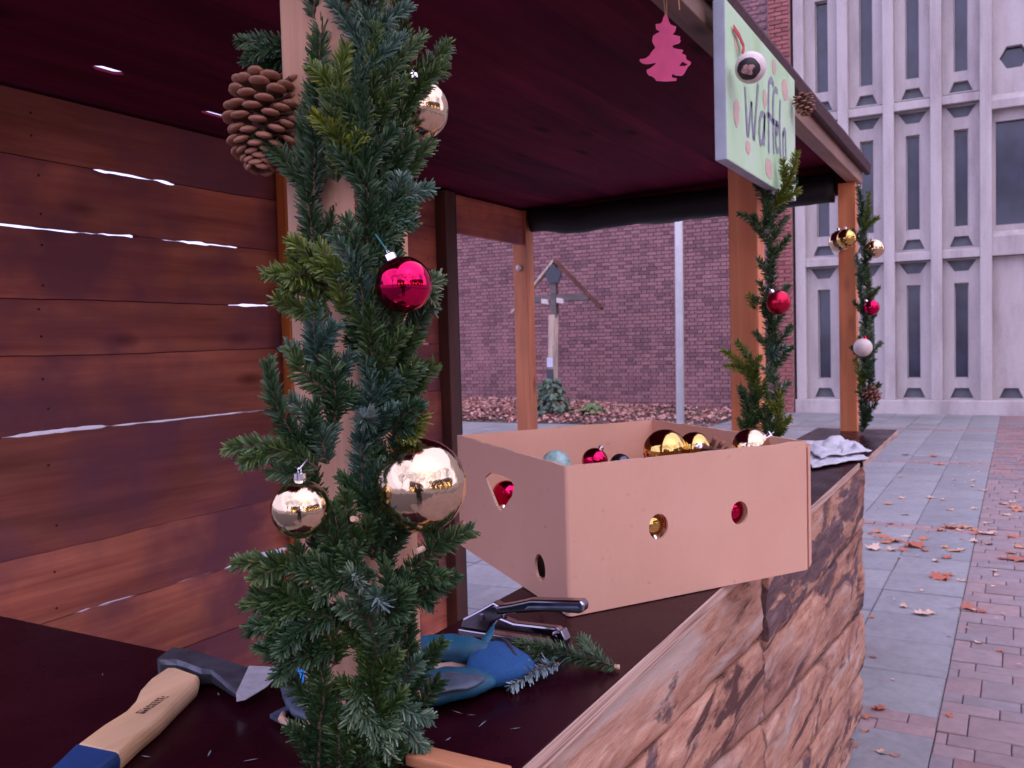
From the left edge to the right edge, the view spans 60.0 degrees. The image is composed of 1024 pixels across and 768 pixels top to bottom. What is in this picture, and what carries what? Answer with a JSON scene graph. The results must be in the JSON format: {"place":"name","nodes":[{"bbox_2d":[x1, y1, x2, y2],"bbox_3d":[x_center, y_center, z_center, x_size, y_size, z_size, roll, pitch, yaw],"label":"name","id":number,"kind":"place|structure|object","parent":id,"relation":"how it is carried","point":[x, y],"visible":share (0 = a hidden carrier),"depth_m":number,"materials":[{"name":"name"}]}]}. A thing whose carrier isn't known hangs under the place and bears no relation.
{"place":"outdoors","nodes":[
{"label":"outdoors","id":0,"kind":"place"},
{"bbox_2d":[3,412,240,437],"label":"ground","id":1,"kind":"structure","parent":0,"point":[60,430],"depth_m":17.88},
{"bbox_2d":[420,0,772,410],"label":"brick wall","id":2,"kind":"structure","parent":1,"relation":"on","point":[620,347],"depth_m":18.52,"materials":[{"name":"red brick"}]},
{"bbox_2d":[792,0,1023,415],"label":"concrete building","id":3,"kind":"structure","parent":1,"relation":"on","point":[922,101],"depth_m":15.67,"materials":[{"name":"grey concrete"}]},
{"bbox_2d":[0,66,266,306],"label":"sky","id":4,"kind":"structure","parent":0,"point":[165,182],"materials":[{"name":"white"}]},
{"bbox_2d":[79,412,1023,767],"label":"pavement","id":5,"kind":"structure","parent":0,"point":[939,664],"depth_m":5.02,"materials":[{"name":"grey stone"}]},
{"bbox_2d":[0,0,897,767],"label":"market stall","id":6,"kind":"object","parent":5,"relation":"on","point":[550,102],"visible":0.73,"depth_m":2.53,"materials":[{"name":"brown wood"}]},
{"bbox_2d":[52,647,275,767],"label":"axe","id":7,"kind":"object","parent":6,"relation":"on","point":[167,694],"visible":0.97,"depth_m":1.10,"materials":[{"name":"brown wood"}]},
{"bbox_2d":[270,706,304,726],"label":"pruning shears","id":8,"kind":"object","parent":6,"relation":"on","point":[279,716],"visible":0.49,"depth_m":1.06,"materials":[{"name":"metal"}]},
{"bbox_2d":[280,668,306,721],"bbox_3d":[-0.257,0.388,1.121,0.064,0.030,0.160,-2,3,-19],"label":"work glove","id":9,"kind":"object","parent":6,"relation":"on","point":[295,711],"visible":0.24,"depth_m":1.08,"materials":[{"name":"blue fabric"}]},
{"bbox_2d":[102,673,515,760],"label":"fallen needles","id":10,"kind":"object","parent":6,"relation":"on","point":[257,758],"visible":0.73,"depth_m":1.01,"materials":[{"name":"green plant"}]},
{"bbox_2d":[219,0,480,767],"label":"fir garland","id":11,"kind":"object","parent":6,"relation":"attached to","point":[386,712],"visible":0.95,"depth_m":0.93,"materials":[{"name":"green plant"}]},
{"bbox_2d":[221,65,299,176],"bbox_3d":[-0.277,-0.292,1.000,0.094,0.118,0.101,0,3,29],"label":"pine cone","id":12,"kind":"object","parent":11,"relation":"attached to","point":[267,103],"visible":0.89,"depth_m":0.97,"materials":[{"name":"brown plant"}]},
{"bbox_2d":[270,459,330,538],"bbox_3d":[-0.213,0.116,0.894,0.060,0.079,0.060,0,3,29],"label":"bauble","id":13,"kind":"object","parent":11,"relation":"hanging from","point":[300,507],"visible":1,"depth_m":0.87,"materials":[{"name":"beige metal"}]},
{"bbox_2d":[375,234,431,312],"bbox_3d":[-0.115,-0.116,0.927,0.063,0.085,0.059,0,3,29],"label":"bauble","id":14,"kind":"object","parent":11,"relation":"hanging from","point":[403,284],"visible":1,"depth_m":0.91,"materials":[{"name":"red glass"}]},
{"bbox_2d":[373,438,466,532],"bbox_3d":[-0.099,0.101,0.948,0.101,0.116,0.101,0,3,29],"label":"bauble","id":15,"kind":"object","parent":11,"relation":"hanging from","point":[421,487],"visible":0.84,"depth_m":0.91,"materials":[{"name":"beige metal"}]},
{"bbox_2d":[407,66,448,140],"bbox_3d":[-0.110,-0.334,1.045,0.072,0.092,0.072,0,3,29],"label":"bauble","id":16,"kind":"object","parent":11,"relation":"hanging from","point":[431,113],"visible":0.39,"depth_m":1.02,"materials":[{"name":"beige metal"}]},
{"bbox_2d":[420,623,535,706],"bbox_3d":[-0.068,0.368,1.177,0.200,0.057,0.228,-2,3,0],"label":"work glove","id":17,"kind":"object","parent":6,"relation":"on","point":[471,666],"visible":0.73,"depth_m":1.16,"materials":[{"name":"blue fabric"}]},
{"bbox_2d":[458,597,587,646],"bbox_3d":[0.015,0.348,1.323,0.213,0.080,0.028,0,3,29],"label":"staple gun","id":18,"kind":"object","parent":6,"relation":"on","point":[478,623],"visible":0.91,"depth_m":1.31,"materials":[{"name":"silver metal"}]},
{"bbox_2d":[504,631,619,693],"bbox_3d":[0.041,0.371,1.224,0.175,0.052,0.134,-3,3,-27],"label":"fir sprig","id":19,"kind":"object","parent":6,"relation":"on","point":[549,651],"visible":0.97,"depth_m":1.22,"materials":[{"name":"green plant"}]},
{"bbox_2d":[457,420,811,615],"bbox_3d":[0.223,0.234,1.839,0.544,0.249,0.641,-3,3,-22],"label":"cardboard box","id":20,"kind":"object","parent":6,"relation":"on","point":[579,527],"visible":0.94,"depth_m":1.59,"materials":[{"name":"brown cardboard"}]},
{"bbox_2d":[493,480,513,508],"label":"bauble","id":21,"kind":"object","parent":20,"relation":"in","point":[503,491],"visible":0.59,"depth_m":1.88,"materials":[{"name":"red glass"}]},
{"bbox_2d":[537,554,544,577],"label":"bauble","id":22,"kind":"object","parent":20,"relation":"in","point":[541,566],"visible":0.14,"depth_m":1.59,"materials":[{"name":"black"}]},
{"bbox_2d":[543,450,570,465],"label":"bauble","id":23,"kind":"object","parent":20,"relation":"in","point":[560,457],"visible":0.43,"depth_m":1.76,"materials":[{"name":"teal glass"}]},
{"bbox_2d":[582,444,607,463],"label":"bauble","id":24,"kind":"object","parent":20,"relation":"in","point":[595,455],"visible":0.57,"depth_m":1.78,"materials":[{"name":"red glass"}]},
{"bbox_2d":[610,453,628,460],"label":"bauble","id":25,"kind":"object","parent":20,"relation":"in","point":[620,456],"visible":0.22,"depth_m":1.83,"materials":[{"name":"grey glass"}]},
{"bbox_2d":[649,514,664,538],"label":"bauble","id":26,"kind":"object","parent":20,"relation":"in","point":[656,524],"visible":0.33,"depth_m":1.54,"materials":[{"name":"gold metal"}]},
{"bbox_2d":[643,429,687,457],"bbox_3d":[0.305,0.134,1.772,0.092,0.089,0.089,0,3,29],"label":"bauble","id":27,"kind":"object","parent":20,"relation":"in","point":[662,442],"visible":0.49,"depth_m":1.74,"materials":[{"name":"gold metal"}]},
{"bbox_2d":[682,432,710,452],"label":"bauble","id":28,"kind":"object","parent":20,"relation":"in","point":[694,441],"visible":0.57,"depth_m":1.76,"materials":[{"name":"gold metal"}]},
{"bbox_2d":[701,437,731,450],"bbox_3d":[0.410,0.136,1.745,0.077,0.068,0.054,-3,3,-34],"label":"pine cone","id":29,"kind":"object","parent":20,"relation":"in","point":[712,442],"visible":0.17,"depth_m":1.73,"materials":[{"name":"brown plant"}]},
{"bbox_2d":[731,501,743,523],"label":"bauble","id":30,"kind":"object","parent":20,"relation":"in","point":[737,511],"visible":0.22,"depth_m":1.63,"materials":[{"name":"red glass"}]},
{"bbox_2d":[731,428,773,447],"bbox_3d":[0.489,0.130,1.808,0.085,0.080,0.080,0,3,29],"label":"bauble","id":31,"kind":"object","parent":20,"relation":"in","point":[749,437],"visible":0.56,"depth_m":1.78,"materials":[{"name":"beige metal"}]},
{"bbox_2d":[640,0,690,81],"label":"tree ornament","id":32,"kind":"object","parent":6,"relation":"hanging from","point":[666,57],"visible":1,"depth_m":1.83,"materials":[{"name":"pink paint"}]},
{"bbox_2d":[527,172,835,233],"bbox_3d":[0.795,-0.889,4.471,1.578,0.169,0.103,0,3,29],"label":"rolled tarp","id":33,"kind":"object","parent":6,"relation":"hanging from","point":[713,203],"visible":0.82,"depth_m":4.47,"materials":[{"name":"black fabric"}]},
{"bbox_2d":[713,0,795,201],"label":"painted sign","id":34,"kind":"object","parent":6,"relation":"attached to","point":[754,132],"visible":0.99,"depth_m":2.10,"materials":[{"name":"green paint"}]},
{"bbox_2d":[733,25,765,83],"bbox_3d":[0.512,-0.725,1.959,0.067,0.139,0.131,-2,3,-11],"label":"bauble","id":35,"kind":"object","parent":34,"relation":"hanging from","point":[750,67],"visible":1,"depth_m":1.91,"materials":[{"name":"paint"}]},
{"bbox_2d":[718,148,802,436],"bbox_3d":[0.657,-0.203,2.323,0.238,0.827,0.106,-3,3,-28],"label":"fir garland","id":36,"kind":"object","parent":6,"relation":"attached to","point":[754,413],"visible":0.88,"depth_m":2.33,"materials":[{"name":"green plant"}]},
{"bbox_2d":[766,288,790,314],"bbox_3d":[0.682,-0.212,2.270,0.062,0.069,0.062,0,3,29],"label":"bauble","id":37,"kind":"object","parent":36,"relation":"hanging from","point":[778,302],"visible":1,"depth_m":2.25,"materials":[{"name":"red glass"}]},
{"bbox_2d":[792,92,815,116],"bbox_3d":[0.822,-0.788,2.501,0.064,0.067,0.061,0,3,29],"label":"pine cone","id":38,"kind":"object","parent":6,"relation":"attached to","point":[803,104],"visible":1,"depth_m":2.49,"materials":[{"name":"brown plant"}]},
{"bbox_2d":[806,435,871,467],"bbox_3d":[1.190,0.234,3.270,0.245,0.055,0.698,-1,3,12],"label":"cloth","id":39,"kind":"object","parent":6,"relation":"on","point":[837,449],"visible":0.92,"depth_m":3.20,"materials":[{"name":"white fabric"}]},
{"bbox_2d":[848,185,883,431],"bbox_3d":[1.567,-0.338,3.951,0.160,1.104,0.122,-2,3,-13],"label":"fir garland","id":40,"kind":"object","parent":6,"relation":"on","point":[865,373],"visible":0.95,"depth_m":3.94,"materials":[{"name":"green plant"}]},
{"bbox_2d":[828,227,849,251],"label":"bauble","id":41,"kind":"object","parent":40,"relation":"hanging from","point":[833,245],"visible":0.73,"depth_m":3.97,"materials":[{"name":"beige metal"}]},
{"bbox_2d":[836,227,856,247],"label":"bauble","id":42,"kind":"object","parent":40,"relation":"hanging from","point":[846,238],"visible":1,"depth_m":3.90,"materials":[{"name":"gold metal"}]},
{"bbox_2d":[853,336,872,356],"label":"bauble","id":43,"kind":"object","parent":40,"relation":"hanging from","point":[863,347],"visible":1,"depth_m":3.87,"materials":[{"name":"white glass"}]},
{"bbox_2d":[863,299,879,314],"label":"bauble","id":44,"kind":"object","parent":40,"relation":"hanging from","point":[871,307],"visible":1,"depth_m":3.90,"materials":[{"name":"red glass"}]},
{"bbox_2d":[862,384,882,402],"bbox_3d":[1.582,0.041,3.901,0.085,0.082,0.070,-1,3,2],"label":"pine cone","id":45,"kind":"object","parent":40,"relation":"attached to","point":[873,393],"visible":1,"depth_m":3.89,"materials":[{"name":"brown plant"}]},
{"bbox_2d":[865,237,884,257],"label":"bauble","id":46,"kind":"object","parent":40,"relation":"hanging from","point":[876,248],"visible":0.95,"depth_m":3.92,"materials":[{"name":"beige metal"}]},
{"bbox_2d":[241,401,731,425],"bbox_3d":[-0.620,0.531,18.370,11.050,0.219,3.200,0,3,29],"label":"flower bed","id":47,"kind":"object","parent":5,"relation":"on","point":[695,422],"visible":0.12,"depth_m":16.37,"materials":[{"name":"soil"}]},
{"bbox_2d":[537,378,572,415],"bbox_3d":[0.767,0.235,16.694,0.919,0.726,1.017,0,3,29],"label":"ivy bush","id":48,"kind":"object","parent":47,"relation":"on","point":[546,395],"visible":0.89,"depth_m":16.46,"materials":[{"name":"green plant"}]},
{"bbox_2d":[511,260,603,411],"bbox_3d":[0.829,-0.880,16.647,1.887,2.888,0.231,0,3,29],"label":"wayside cross","id":49,"kind":"object","parent":47,"relation":"on","point":[552,272],"visible":0.84,"depth_m":16.60,"materials":[{"name":"brown wood"}]},
{"bbox_2d":[577,401,606,415],"bbox_3d":[1.520,0.477,16.494,0.586,0.307,0.525,1,3,39],"label":"weed","id":50,"kind":"object","parent":47,"relation":"on","point":[591,408],"visible":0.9,"depth_m":16.39,"materials":[{"name":"green plant"}]},
{"bbox_2d":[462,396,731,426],"bbox_3d":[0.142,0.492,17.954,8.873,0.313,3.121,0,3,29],"label":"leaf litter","id":51,"kind":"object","parent":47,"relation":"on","point":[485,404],"visible":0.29,"depth_m":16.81,"materials":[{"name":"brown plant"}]},
{"bbox_2d":[675,221,683,423],"bbox_3d":[2.475,-2.638,13.360,0.260,6.808,0.260,0,3,29],"label":"pole","id":52,"kind":"object","parent":5,"relation":"on","point":[679,323],"depth_m":13.39,"materials":[{"name":"grey metal"}]},
{"bbox_2d":[767,0,796,411],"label":"brick pilaster","id":53,"kind":"object","parent":5,"relation":"on","point":[780,24],"visible":0.31,"depth_m":16.68,"materials":[{"name":"red brick"}]},
{"bbox_2d":[864,543,886,550],"bbox_3d":[2.448,1.096,5.974,0.142,0.042,0.118,-1,3,9],"label":"fallen leaf","id":54,"kind":"object","parent":5,"relation":"on","point":[874,546],"visible":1,"depth_m":6.00,"materials":[{"name":"beige plant"}]},
{"bbox_2d":[870,704,891,711],"bbox_3d":[1.418,1.243,3.417,0.066,0.028,0.082,-2,3,-5],"label":"fallen leaf","id":55,"kind":"object","parent":5,"relation":"on","point":[879,707],"visible":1,"depth_m":3.43,"materials":[{"name":"orange plant"}]},
{"bbox_2d":[873,534,890,540],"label":"fallen leaf","id":56,"kind":"object","parent":5,"relation":"on","point":[883,535],"visible":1,"depth_m":6.32,"materials":[{"name":"orange plant"}]},
{"bbox_2d":[898,547,909,550],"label":"fallen leaf","id":57,"kind":"object","parent":5,"relation":"on","point":[903,549],"visible":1,"depth_m":5.92,"materials":[{"name":"orange plant"}]},
{"bbox_2d":[898,540,925,548],"bbox_3d":[2.705,1.077,6.017,0.219,0.046,0.171,0,3,36],"label":"fallen leaf","id":58,"kind":"object","parent":5,"relation":"on","point":[917,544],"visible":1,"depth_m":6.00,"materials":[{"name":"orange plant"}]},
{"bbox_2d":[911,609,935,614],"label":"fallen leaf","id":59,"kind":"object","parent":5,"relation":"on","point":[919,611],"visible":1,"depth_m":4.59,"materials":[{"name":"beige plant"}]},
{"bbox_2d":[927,570,951,580],"bbox_3d":[2.517,1.123,5.232,0.141,0.046,0.183,0,3,26],"label":"fallen leaf","id":60,"kind":"object","parent":5,"relation":"on","point":[938,575],"visible":1,"depth_m":5.21,"materials":[{"name":"orange plant"}]},
{"bbox_2d":[863,420,1023,664],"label":"leaf crumbs","id":61,"kind":"object","parent":5,"relation":"on","point":[954,523],"visible":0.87,"depth_m":6.50,"materials":[{"name":"brown plant"}]},
{"bbox_2d":[944,524,964,529],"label":"fallen leaf","id":62,"kind":"object","parent":5,"relation":"on","point":[953,527],"visible":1,"depth_m":6.52,"materials":[{"name":"brown plant"}]},
{"bbox_2d":[954,599,978,610],"bbox_3d":[2.372,1.156,4.635,0.159,0.037,0.110,2,9,-3],"label":"fallen leaf","id":63,"kind":"object","parent":5,"relation":"on","point":[966,605],"visible":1,"depth_m":4.64,"materials":[{"name":"orange plant"}]},
{"bbox_2d":[976,530,996,533],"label":"fallen leaf","id":64,"kind":"object","parent":5,"relation":"on","point":[987,532],"visible":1,"depth_m":6.35,"materials":[{"name":"brown plant"}]},
{"bbox_2d":[1005,532,1020,537],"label":"fallen leaf","id":65,"kind":"object","parent":5,"relation":"on","point":[1015,536],"visible":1,"depth_m":6.22,"materials":[{"name":"brown plant"}]},
{"bbox_2d":[1005,554,1023,561],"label":"fallen leaf","id":66,"kind":"object","parent":5,"relation":"on","point":[1015,558],"visible":1,"depth_m":5.60,"materials":[{"name":"plant"}]},
{"bbox_2d":[1012,505,1023,512],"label":"fallen leaf","id":67,"kind":"object","parent":5,"relation":"on","point":[1015,510],"visible":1,"depth_m":7.09,"materials":[{"name":"orange plant"}]},
{"bbox_2d":[1014,544,1023,548],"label":"fallen leaf","id":68,"kind":"object","parent":5,"relation":"on","point":[1019,546],"visible":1,"depth_m":5.91,"materials":[{"name":"brown plant"}]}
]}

